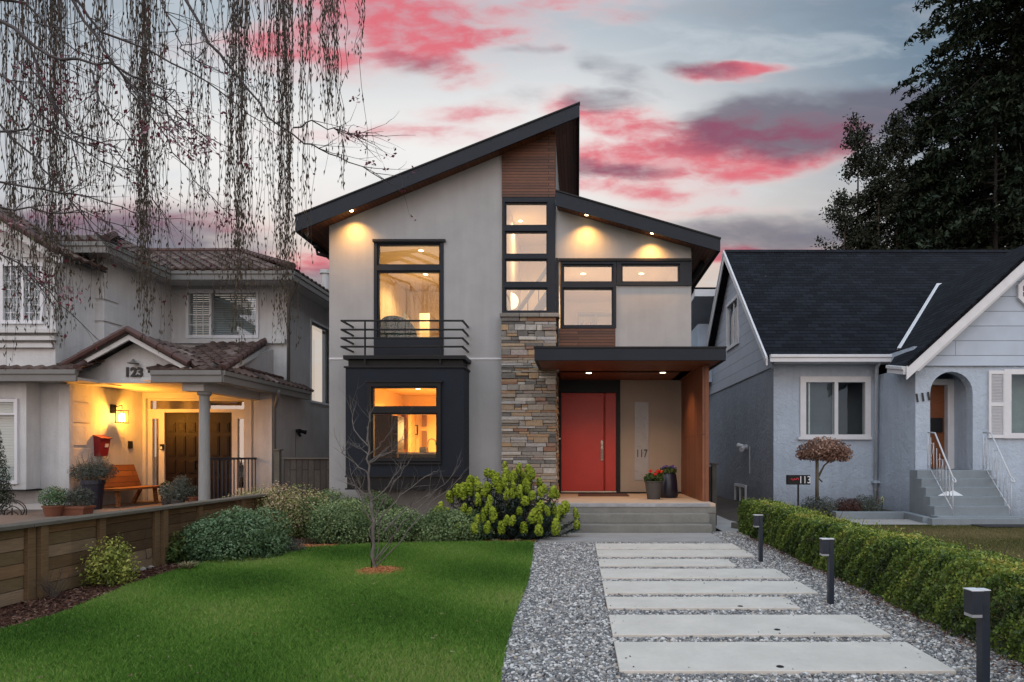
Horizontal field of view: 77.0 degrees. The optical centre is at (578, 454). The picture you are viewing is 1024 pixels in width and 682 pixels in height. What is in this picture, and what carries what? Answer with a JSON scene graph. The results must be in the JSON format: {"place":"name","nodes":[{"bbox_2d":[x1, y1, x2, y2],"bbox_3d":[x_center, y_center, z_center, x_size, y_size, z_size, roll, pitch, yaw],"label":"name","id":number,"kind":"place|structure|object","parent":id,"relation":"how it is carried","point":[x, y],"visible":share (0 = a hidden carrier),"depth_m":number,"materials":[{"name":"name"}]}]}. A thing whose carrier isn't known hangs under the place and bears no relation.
{"place":"outdoors","nodes":[
{"label":"outdoors","id":0,"kind":"place"},
{"bbox_2d":[0,479,187,524],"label":"patio","id":1,"kind":"structure","parent":0,"point":[32,515],"depth_m":12.98,"materials":[{"name":"concrete"}]},
{"bbox_2d":[0,432,16,511],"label":"dwarf conifer","id":2,"kind":"object","parent":1,"relation":"on","point":[6,482],"visible":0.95,"depth_m":12.55,"materials":[{"name":"green plant"}]},
{"bbox_2d":[0,499,26,514],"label":"wire ornament","id":3,"kind":"object","parent":1,"relation":"on","point":[11,511],"visible":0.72,"depth_m":12.21,"materials":[{"name":"black metal"}]},
{"bbox_2d":[38,485,68,516],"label":"potted plant","id":4,"kind":"object","parent":1,"relation":"on","point":[51,510],"visible":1,"depth_m":11.93,"materials":[{"name":"plant"}]},
{"bbox_2d":[57,486,96,515],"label":"potted plant","id":5,"kind":"object","parent":1,"relation":"on","point":[72,509],"visible":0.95,"depth_m":12.13,"materials":[{"name":"green plant"}]},
{"bbox_2d":[66,454,118,509],"bbox_3d":[-10.230,0.547,13.508,1.028,1.206,0.547,0,0,0],"label":"potted plant","id":6,"kind":"object","parent":1,"relation":"on","point":[97,485],"visible":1,"depth_m":13.41,"materials":[{"name":"green plant"}]},
{"bbox_2d":[89,464,158,507],"bbox_3d":[-10.343,0.700,14.700,0.786,0.936,1.600,0,0,0],"label":"wooden bench","id":7,"kind":"object","parent":1,"relation":"on","point":[126,475],"visible":0.67,"depth_m":14.91,"materials":[{"name":"brown wood"}]},
{"bbox_2d":[158,481,172,504],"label":"potted plant","id":8,"kind":"object","parent":1,"relation":"on","point":[164,502],"visible":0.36,"depth_m":14.33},
{"bbox_2d":[158,474,195,503],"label":"potted plant","id":9,"kind":"object","parent":1,"relation":"on","point":[183,483],"visible":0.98,"depth_m":13.83,"materials":[{"name":"green plant"}]},
{"bbox_2d":[0,0,367,370],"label":"weeping birch","id":10,"kind":"object","parent":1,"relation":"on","point":[284,80],"visible":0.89,"depth_m":6.88,"materials":[{"name":"brown plant"}]},
{"bbox_2d":[185,485,197,501],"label":"potted plant","id":11,"kind":"object","parent":1,"relation":"on","point":[193,498],"visible":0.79,"depth_m":13.93,"materials":[{"name":"green plant"}]},
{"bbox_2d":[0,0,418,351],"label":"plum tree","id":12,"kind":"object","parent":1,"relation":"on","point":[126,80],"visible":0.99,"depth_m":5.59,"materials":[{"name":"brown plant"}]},
{"bbox_2d":[0,523,532,629],"bbox_3d":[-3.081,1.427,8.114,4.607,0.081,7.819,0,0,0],"label":"bark mulch","id":13,"kind":"object","parent":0,"point":[37,607],"visible":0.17,"depth_m":6.28,"materials":[{"name":"wood"}]},
{"bbox_2d":[31,561,88,598],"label":"bare shrub","id":14,"kind":"object","parent":13,"relation":"on","point":[51,594],"visible":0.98,"depth_m":6.38,"materials":[{"name":"brown plant"}]},
{"bbox_2d":[76,532,142,587],"bbox_3d":[-5.161,1.161,7.031,0.607,0.590,0.564,0,0,-15],"label":"variegated shrub","id":15,"kind":"object","parent":13,"relation":"on","point":[110,575],"visible":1,"depth_m":6.97,"materials":[{"name":"green plant"}]},
{"bbox_2d":[164,531,191,563],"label":"leafy shrub","id":16,"kind":"object","parent":13,"relation":"on","point":[175,553],"visible":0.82,"depth_m":8.47,"materials":[{"name":"green plant"}]},
{"bbox_2d":[177,504,295,562],"bbox_3d":[-4.775,1.072,8.939,1.508,0.772,1.403,0,0,0],"label":"green shrub","id":17,"kind":"object","parent":13,"relation":"on","point":[236,533],"visible":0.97,"depth_m":8.60,"materials":[{"name":"green plant"}]},
{"bbox_2d":[223,480,332,539],"bbox_3d":[-5.278,0.955,11.299,2.231,1.008,1.433,0,0,0],"label":"cream tipped shrub","id":18,"kind":"object","parent":13,"relation":"on","point":[288,505],"visible":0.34,"depth_m":11.02,"materials":[{"name":"green plant"}]},
{"bbox_2d":[297,543,337,547],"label":"fresh mulch","id":19,"kind":"object","parent":13,"relation":"on","point":[311,545],"visible":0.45,"depth_m":9.93,"materials":[{"name":"brown wood"}]},
{"bbox_2d":[293,487,348,536],"bbox_3d":[-4.490,1.018,11.284,1.032,0.885,1.076,0,0,-36],"label":"grey green shrub","id":20,"kind":"object","parent":13,"relation":"on","point":[332,496],"visible":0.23,"depth_m":11.17,"materials":[{"name":"green plant"}]},
{"bbox_2d":[304,497,385,544],"bbox_3d":[-3.815,1.087,10.591,1.265,0.740,1.221,0,0,22],"label":"grey green shrub","id":21,"kind":"object","parent":13,"relation":"on","point":[342,521],"visible":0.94,"depth_m":10.26,"materials":[{"name":"green plant"}]},
{"bbox_2d":[345,489,406,514],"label":"grey green shrub","id":22,"kind":"object","parent":13,"relation":"on","point":[388,503],"visible":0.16,"depth_m":12.11,"materials":[{"name":"green plant"}]},
{"bbox_2d":[367,506,426,542],"bbox_3d":[-2.992,1.151,10.659,1.126,0.612,0.933,0,0,0],"label":"grey green shrub","id":23,"kind":"object","parent":13,"relation":"on","point":[404,528],"visible":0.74,"depth_m":10.37,"materials":[{"name":"green plant"}]},
{"bbox_2d":[413,506,495,541],"bbox_3d":[-2.047,1.155,10.708,1.430,0.608,0.995,0,0,0],"label":"grey green shrub","id":24,"kind":"object","parent":13,"relation":"on","point":[441,533],"visible":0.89,"depth_m":10.42,"materials":[{"name":"green plant"}]},
{"bbox_2d":[433,461,580,540],"bbox_3d":[-1.278,0.806,11.202,2.691,1.403,1.914,0,0,0],"label":"flowering spurge","id":25,"kind":"object","parent":13,"relation":"on","point":[511,522],"visible":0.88,"depth_m":10.79,"materials":[{"name":"green plant"}]},
{"bbox_2d":[1,457,1019,656],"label":"ground","id":26,"kind":"structure","parent":0,"point":[727,508],"depth_m":15.86,"materials":[{"name":"soil"}]},
{"bbox_2d":[0,491,288,607],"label":"timber fence","id":27,"kind":"object","parent":26,"relation":"on","point":[30,551],"visible":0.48,"depth_m":7.01,"materials":[{"name":"wood"}]},
{"bbox_2d":[0,204,328,508],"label":"stucco house","id":28,"kind":"structure","parent":26,"relation":"on","point":[226,423],"depth_m":15.09,"materials":[{"name":"paint"}]},
{"bbox_2d":[0,398,18,483],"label":"window","id":29,"kind":"structure","parent":28,"relation":"in","point":[6,410],"depth_m":13.34,"materials":[{"name":"white glass"}]},
{"bbox_2d":[0,262,43,323],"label":"window","id":30,"kind":"structure","parent":28,"relation":"in","point":[5,296],"depth_m":13.19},
{"bbox_2d":[93,435,112,455],"bbox_3d":[-10.763,-0.209,14.480,0.203,0.479,0.360,0,0,0],"label":"wall mailbox","id":31,"kind":"object","parent":28,"relation":"attached to","point":[101,444],"depth_m":14.39,"materials":[{"name":"metal"}]},
{"bbox_2d":[110,404,128,422],"bbox_3d":[-10.684,-0.953,14.900,0.328,0.435,0.200,0,0,0],"label":"wall lantern","id":32,"kind":"object","parent":28,"relation":"attached to","point":[121,415],"depth_m":14.85,"materials":[{"name":"black metal"}]},
{"bbox_2d":[166,413,198,498],"bbox_3d":[-9.943,0.036,16.048,0.833,2.188,0.123,0,0,0],"label":"door","id":33,"kind":"structure","parent":28,"relation":"in","point":[182,429],"depth_m":16.06,"materials":[{"name":"brown wood"}]},
{"bbox_2d":[210,413,231,498],"bbox_3d":[-9.097,0.036,16.076,0.833,2.188,0.067,0,0,0],"label":"door","id":34,"kind":"structure","parent":28,"relation":"in","point":[220,423],"depth_m":16.07,"materials":[{"name":"wood"}]},
{"bbox_2d":[185,289,258,337],"bbox_3d":[-9.272,-3.674,16.735,1.892,1.265,0.160,0,0,0],"label":"window","id":35,"kind":"structure","parent":28,"relation":"in","point":[196,294],"depth_m":16.79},
{"bbox_2d":[295,429,306,457],"bbox_3d":[-7.499,-0.246,17.298,0.201,0.891,0.496,0,0,0],"label":"security light","id":36,"kind":"object","parent":28,"relation":"attached to","point":[298,431],"visible":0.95,"depth_m":17.20,"materials":[{"name":"black metal"}]},
{"bbox_2d":[310,319,328,405],"bbox_3d":[-7.610,-2.675,18.850,0.080,2.370,1.420,0,0,0],"label":"side window","id":37,"kind":"structure","parent":28,"relation":"in","point":[311,320],"depth_m":18.66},
{"bbox_2d":[272,449,328,500],"bbox_3d":[-6.085,0.661,14.365,1.490,1.577,0.190,0,0,0],"label":"board fence","id":38,"kind":"object","parent":26,"relation":"on","point":[314,472],"visible":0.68,"depth_m":14.40,"materials":[{"name":"wood"}]},
{"bbox_2d":[294,101,726,533],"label":"modern house","id":39,"kind":"structure","parent":26,"relation":"on","point":[538,379],"depth_m":13.70,"materials":[{"name":"paint"}]},
{"bbox_2d":[375,415,403,457],"bbox_3d":[-4.573,0.073,15.500,0.549,2.054,0.600,0,0,0],"label":"kitchen cabinet","id":40,"kind":"object","parent":39,"relation":"on","point":[382,423],"visible":0.38,"depth_m":15.20,"materials":[{"name":"brown wood"}]},
{"bbox_2d":[380,316,417,336],"bbox_3d":[-4.112,-2.596,14.685,0.957,1.006,0.970,0,0,0],"label":"armchair","id":41,"kind":"object","parent":39,"relation":"on","point":[396,325],"visible":0.34,"depth_m":14.25,"materials":[{"name":"grey fabric"}]},
{"bbox_2d":[367,382,440,460],"bbox_3d":[-3.537,-0.676,13.055,1.496,1.611,0.140,0,0,0],"label":"window","id":42,"kind":"structure","parent":39,"relation":"in","point":[371,386],"depth_m":12.98,"materials":[{"name":"black metal"}]},
{"bbox_2d":[374,242,443,354],"bbox_3d":[-3.623,-3.364,13.740,1.492,2.466,0.120,0,0,0],"label":"window","id":43,"kind":"structure","parent":39,"relation":"in","point":[379,268],"depth_m":13.68,"materials":[{"name":"black metal"}]},
{"bbox_2d":[401,415,426,448],"bbox_3d":[-4.769,-0.647,18.515,0.781,1.048,0.030,0,0,0],"label":"interior door panel","id":44,"kind":"structure","parent":39,"relation":"in","point":[424,417],"depth_m":18.50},
{"bbox_2d":[396,438,435,457],"bbox_3d":[-3.642,0.361,14.845,0.990,1.478,0.590,0,0,0],"label":"kitchen counter","id":45,"kind":"object","parent":39,"relation":"on","point":[423,452],"visible":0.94,"depth_m":14.60,"materials":[{"name":"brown wood"}]},
{"bbox_2d":[511,293,518,308],"bbox_3d":[-1.613,-4.564,15.200,0.397,2.232,0.397,0,0,0],"label":"pendant lamp","id":46,"kind":"object","parent":39,"relation":"hanging from","point":[514,301],"visible":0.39,"depth_m":15.08,"materials":[{"name":"beige"}]},
{"bbox_2d":[503,197,555,313],"bbox_3d":[-1.049,-4.252,13.720,1.125,2.485,0.120,0,0,0],"label":"stair window","id":47,"kind":"structure","parent":39,"relation":"in","point":[548,229],"depth_m":13.66,"materials":[{"name":"black metal"}]},
{"bbox_2d":[560,261,615,327],"bbox_3d":[0.217,-3.443,13.730,1.193,1.474,0.140,0,0,0],"label":"window","id":48,"kind":"structure","parent":39,"relation":"in","point":[564,285],"depth_m":13.66,"materials":[{"name":"black metal"}]},
{"bbox_2d":[561,393,615,490],"bbox_3d":[0.252,-0.307,15.335,1.315,2.347,0.151,0,0,0],"label":"door","id":49,"kind":"structure","parent":39,"relation":"in","point":[588,420],"depth_m":15.35,"materials":[{"name":"red paint"}]},
{"bbox_2d":[577,313,610,324],"bbox_3d":[0.514,-3.560,17.975,1.068,0.791,0.350,0,0,0],"label":"bookcase","id":50,"kind":"object","parent":39,"relation":"on","point":[595,315],"visible":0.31,"depth_m":17.86,"materials":[{"name":"wood"}]},
{"bbox_2d":[578,493,628,495],"bbox_3d":[0.575,0.923,14.750,1.150,0.011,0.900,0,0,0],"label":"porch mat","id":51,"kind":"object","parent":39,"relation":"on","point":[602,494],"visible":1,"depth_m":14.79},
{"bbox_2d":[643,469,663,498],"bbox_3d":[1.590,0.614,13.450,0.436,0.632,0.400,0,0,0],"label":"flower pot","id":52,"kind":"object","parent":39,"relation":"on","point":[653,483],"visible":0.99,"depth_m":13.34,"materials":[{"name":"grey ceramic"}]},
{"bbox_2d":[616,261,691,285],"bbox_3d":[1.623,-3.899,13.730,1.604,0.562,0.140,0,0,0],"label":"window","id":53,"kind":"structure","parent":39,"relation":"in","point":[684,268],"depth_m":13.66,"materials":[{"name":"black metal"}]},
{"bbox_2d":[660,465,677,497],"bbox_3d":[1.961,0.572,13.950,0.430,0.715,0.430,0,0,0],"label":"flower pot","id":54,"kind":"object","parent":39,"relation":"on","point":[669,489],"visible":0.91,"depth_m":13.79,"materials":[{"name":"black ceramic"}]},
{"bbox_2d":[538,533,724,542],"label":"walkway slab","id":55,"kind":"structure","parent":26,"relation":"on","point":[641,537],"depth_m":10.94,"materials":[{"name":"concrete"}]},
{"bbox_2d":[598,559,736,567],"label":"walkway slab","id":56,"kind":"structure","parent":26,"relation":"on","point":[649,563],"depth_m":8.32,"materials":[{"name":"concrete"}]},
{"bbox_2d":[595,543,740,549],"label":"walkway slab","id":57,"kind":"structure","parent":26,"relation":"on","point":[667,546],"depth_m":9.87,"materials":[{"name":"concrete"}]},
{"bbox_2d":[596,550,754,557],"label":"walkway slab","id":58,"kind":"structure","parent":26,"relation":"on","point":[674,553],"depth_m":9.17,"materials":[{"name":"concrete"}]},
{"bbox_2d":[600,569,790,579],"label":"walkway slab","id":59,"kind":"structure","parent":26,"relation":"on","point":[685,574],"depth_m":7.56,"materials":[{"name":"concrete"}]},
{"bbox_2d":[605,597,800,610],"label":"walkway slab","id":60,"kind":"structure","parent":26,"relation":"on","point":[696,603],"depth_m":6.08,"materials":[{"name":"concrete"}]},
{"bbox_2d":[602,581,817,595],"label":"walkway slab","id":61,"kind":"structure","parent":26,"relation":"on","point":[657,588],"depth_m":6.82,"materials":[{"name":"concrete"}]},
{"bbox_2d":[609,615,890,637],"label":"walkway slab","id":62,"kind":"structure","parent":26,"relation":"on","point":[729,626],"depth_m":5.27,"materials":[{"name":"concrete"}]},
{"bbox_2d":[614,642,955,674],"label":"walkway slab","id":63,"kind":"structure","parent":26,"relation":"on","point":[759,658],"depth_m":4.44,"materials":[{"name":"concrete"}]},
{"bbox_2d":[786,475,810,505],"bbox_3d":[4.555,0.934,13.242,0.471,1.032,0.117,0,0,0],"label":"address sign","id":64,"kind":"object","parent":26,"relation":"on","point":[797,480],"visible":1,"depth_m":13.20,"materials":[{"name":"black metal"}]},
{"bbox_2d":[810,188,878,249],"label":"slender tree","id":65,"kind":"object","parent":26,"relation":"on","point":[844,220],"visible":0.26,"depth_m":40.72,"materials":[{"name":"green plant"}]},
{"bbox_2d":[691,245,1023,517],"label":"blue cottage","id":66,"kind":"structure","parent":26,"relation":"on","point":[901,372],"depth_m":16.67,"materials":[{"name":"paint"}]},
{"bbox_2d":[726,294,738,351],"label":"gable window","id":67,"kind":"structure","parent":66,"relation":"in","point":[736,298],"depth_m":20.88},
{"bbox_2d":[734,483,746,500],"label":"basement window","id":68,"kind":"structure","parent":66,"relation":"in","point":[740,490],"depth_m":19.97,"materials":[{"name":"glass"}]},
{"bbox_2d":[736,443,749,472],"bbox_3d":[4.952,0.095,19.264,0.275,0.910,0.649,0,0,0],"label":"security light","id":69,"kind":"object","parent":66,"relation":"attached to","point":[742,447],"visible":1,"depth_m":19.13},
{"bbox_2d":[800,376,870,436],"bbox_3d":[6.688,-1.230,16.725,1.832,1.610,0.220,0,0,0],"label":"window","id":70,"kind":"structure","parent":66,"relation":"in","point":[807,429],"depth_m":16.63,"materials":[{"name":"white glass"}]},
{"bbox_2d":[930,386,943,467],"bbox_3d":[8.591,-0.687,15.690,0.901,2.025,0.220,0,0,0],"label":"front door","id":71,"kind":"structure","parent":66,"relation":"in","point":[936,392],"depth_m":15.75,"materials":[{"name":"brown wood"}]},
{"bbox_2d":[1003,369,1023,437],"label":"window","id":72,"kind":"structure","parent":66,"relation":"in","point":[1013,378],"depth_m":15.15,"materials":[{"name":"white glass"}]},
{"bbox_2d":[1016,278,1023,305],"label":"octagonal window","id":73,"kind":"structure","parent":66,"relation":"in","point":[1020,286],"depth_m":14.68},
{"bbox_2d":[829,112,893,249],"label":"slender tree","id":74,"kind":"object","parent":26,"relation":"on","point":[857,139],"visible":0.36,"depth_m":41.65,"materials":[{"name":"green plant"}]},
{"bbox_2d":[861,220,887,249],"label":"conifer","id":75,"kind":"object","parent":26,"relation":"on","point":[880,235],"visible":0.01,"depth_m":42.50,"materials":[{"name":"green plant"}]},
{"bbox_2d":[842,134,916,249],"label":"slender tree","id":76,"kind":"object","parent":26,"relation":"on","point":[879,167],"visible":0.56,"depth_m":40.61,"materials":[{"name":"green plant"}]},
{"bbox_2d":[736,497,1023,664],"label":"box hedge","id":77,"kind":"object","parent":26,"relation":"on","point":[863,541],"visible":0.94,"depth_m":5.92,"materials":[{"name":"green plant"}]},
{"bbox_2d":[866,108,927,249],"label":"slender tree","id":78,"kind":"object","parent":26,"relation":"on","point":[902,168],"visible":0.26,"depth_m":41.60,"materials":[{"name":"green plant"}]},
{"bbox_2d":[802,504,1023,525],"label":"garden kerb","id":79,"kind":"structure","parent":26,"relation":"on","point":[907,515],"depth_m":13.48,"materials":[{"name":"concrete"}]},
{"bbox_2d":[840,0,1023,249],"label":"conifer","id":80,"kind":"object","parent":26,"relation":"on","point":[994,31],"visible":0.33,"depth_m":42.24,"materials":[{"name":"green plant"}]},
{"bbox_2d":[893,147,971,249],"bbox_3d":[21.693,-8.801,39.961,10.042,20.991,9.213,0,0,0],"label":"conifer","id":81,"kind":"object","parent":26,"relation":"on","point":[929,163],"visible":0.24,"depth_m":39.60,"materials":[{"name":"green plant"}]},
{"bbox_2d":[883,95,982,249],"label":"conifer","id":82,"kind":"object","parent":26,"relation":"on","point":[927,106],"visible":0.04,"depth_m":45.58,"materials":[{"name":"green plant"}]},
{"bbox_2d":[933,70,1023,249],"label":"conifer","id":83,"kind":"object","parent":26,"relation":"on","point":[997,86],"visible":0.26,"depth_m":37.71,"materials":[{"name":"green plant"}]},
{"bbox_2d":[980,40,1023,249],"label":"conifer","id":84,"kind":"object","parent":26,"relation":"on","point":[1020,101],"visible":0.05,"depth_m":40.52,"materials":[{"name":"green plant"}]},
{"bbox_2d":[0,0,1022,456],"label":"sky","id":85,"kind":"structure","parent":0,"point":[724,119],"materials":[{"name":"grey"}]},
{"bbox_2d":[715,515,786,542],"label":"side path","id":86,"kind":"structure","parent":0,"point":[723,525],"depth_m":12.67,"materials":[{"name":"concrete"}]},
{"bbox_2d":[709,463,718,525],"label":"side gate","id":87,"kind":"structure","parent":86,"relation":"on","point":[713,483],"depth_m":12.90,"materials":[{"name":"metal"}]},
{"bbox_2d":[731,522,798,533],"bbox_3d":[3.568,1.400,11.812,0.355,0.140,1.924,0,0,-28],"label":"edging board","id":88,"kind":"object","parent":86,"relation":"on","point":[734,524],"visible":0.21,"depth_m":12.44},
{"bbox_2d":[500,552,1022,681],"bbox_3d":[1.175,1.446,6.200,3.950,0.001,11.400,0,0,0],"label":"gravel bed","id":89,"kind":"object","parent":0,"point":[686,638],"visible":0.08,"depth_m":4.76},
{"bbox_2d":[753,514,762,561],"bbox_3d":[2.415,1.153,8.590,0.122,0.695,0.084,0,0,0],"label":"bollard light","id":90,"kind":"object","parent":89,"relation":"on","point":[757,520],"visible":0.82,"depth_m":8.56,"materials":[{"name":"metal"}]},
{"bbox_2d":[963,588,990,681],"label":"bollard light","id":91,"kind":"object","parent":89,"relation":"on","point":[977,603],"visible":1,"depth_m":3.81,"materials":[{"name":"metal"}]},
{"bbox_2d":[501,532,1023,681],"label":"gravel","id":92,"kind":"structure","parent":0,"point":[561,576],"depth_m":5.38,"materials":[{"name":"gravel"}]},
{"bbox_2d":[599,540,942,668],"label":"stray gravel","id":93,"kind":"structure","parent":92,"relation":"on","point":[735,596],"depth_m":5.80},
{"bbox_2d":[819,538,833,603],"bbox_3d":[2.395,1.153,6.160,0.122,0.695,0.084,0,0,0],"label":"bollard light","id":94,"kind":"object","parent":92,"relation":"on","point":[826,546],"visible":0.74,"depth_m":6.13,"materials":[{"name":"metal"}]},
{"bbox_2d":[733,536,1023,675],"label":"leaf litter","id":95,"kind":"object","parent":92,"relation":"on","point":[894,607],"visible":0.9,"depth_m":5.88,"materials":[{"name":"brown plant"}]},
{"bbox_2d":[802,507,891,513],"bbox_3d":[6.195,1.350,15.550,2.810,0.001,2.100,0,0,0],"label":"planting bed","id":96,"kind":"object","parent":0,"point":[868,509],"depth_m":15.51,"materials":[{"name":"soil"}]},
{"bbox_2d":[800,495,838,515],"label":"bed shrub","id":97,"kind":"object","parent":96,"relation":"on","point":[823,505],"visible":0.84,"depth_m":14.72,"materials":[{"name":"green plant"}]},
{"bbox_2d":[795,436,853,501],"bbox_3d":[5.728,0.325,14.902,1.359,1.536,0.866,0,0,0],"label":"topiary tree","id":98,"kind":"object","parent":96,"relation":"on","point":[830,450],"visible":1,"depth_m":14.76,"materials":[{"name":"brown plant"}]},
{"bbox_2d":[834,497,862,510],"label":"bed shrub","id":99,"kind":"object","parent":96,"relation":"on","point":[848,505],"visible":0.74,"depth_m":14.67,"materials":[{"name":"red plant"}]},
{"bbox_2d":[853,494,882,510],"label":"bed shrub","id":100,"kind":"object","parent":96,"relation":"on","point":[870,505],"visible":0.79,"depth_m":14.68,"materials":[{"name":"green plant"}]},
{"bbox_2d":[840,519,929,524],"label":"neighbour path","id":101,"kind":"structure","parent":0,"point":[893,521],"depth_m":13.42,"materials":[{"name":"concrete"}]},
{"bbox_2d":[771,524,1023,634],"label":"dry lawn","id":102,"kind":"structure","parent":0,"point":[972,546],"depth_m":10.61,"materials":[{"name":"plant"}]},
{"bbox_2d":[971,524,1023,526],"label":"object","id":103,"kind":"object","parent":102,"relation":"on","point":[1001,525],"depth_m":12.71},
{"bbox_2d":[938,491,962,495],"bbox_3d":[8.044,0.829,13.919,0.541,0.110,0.209,0,0,3],"label":"newspaper bag","id":104,"kind":"object","parent":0,"point":[946,493],"visible":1,"depth_m":13.83,"materials":[{"name":"white plastic"}]},
{"label":"lawn","id":105,"kind":"structure","parent":0,"visible":0},
{"bbox_2d":[176,561,202,569],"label":"grass tuft","id":106,"kind":"object","parent":105,"relation":"on","point":[189,565],"visible":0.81,"depth_m":7.84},
{"bbox_2d":[0,540,534,681],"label":"lawn grass","id":107,"kind":"structure","parent":105,"relation":"on","point":[110,645],"depth_m":5.33,"materials":[{"name":"plant"}]},
{"bbox_2d":[13,556,523,679],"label":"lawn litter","id":108,"kind":"object","parent":105,"relation":"on","point":[256,632],"visible":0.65,"depth_m":5.04,"materials":[{"name":"brown plant"}]},
{"bbox_2d":[270,536,304,552],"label":"lavender shrub","id":109,"kind":"object","parent":105,"relation":"on","point":[293,547],"visible":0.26,"depth_m":9.29,"materials":[{"name":"green plant"}]},
{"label":"mulch mound","id":110,"kind":"structure","parent":105,"relation":"on","visible":0},
{"bbox_2d":[355,565,403,574],"bbox_3d":[-2.410,1.396,7.765,0.661,0.094,0.634,0,0,0],"label":"fresh mulch ring","id":111,"kind":"object","parent":110,"relation":"on","point":[381,568],"visible":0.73,"depth_m":7.70,"materials":[{"name":"brown wood"}]},
{"bbox_2d":[329,385,473,567],"bbox_3d":[-2.176,0.247,7.827,1.822,2.382,0.984,0,0,0],"label":"bare sapling","id":112,"kind":"object","parent":110,"relation":"on","point":[372,537],"visible":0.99,"depth_m":7.75,"materials":[{"name":"brown plant"}]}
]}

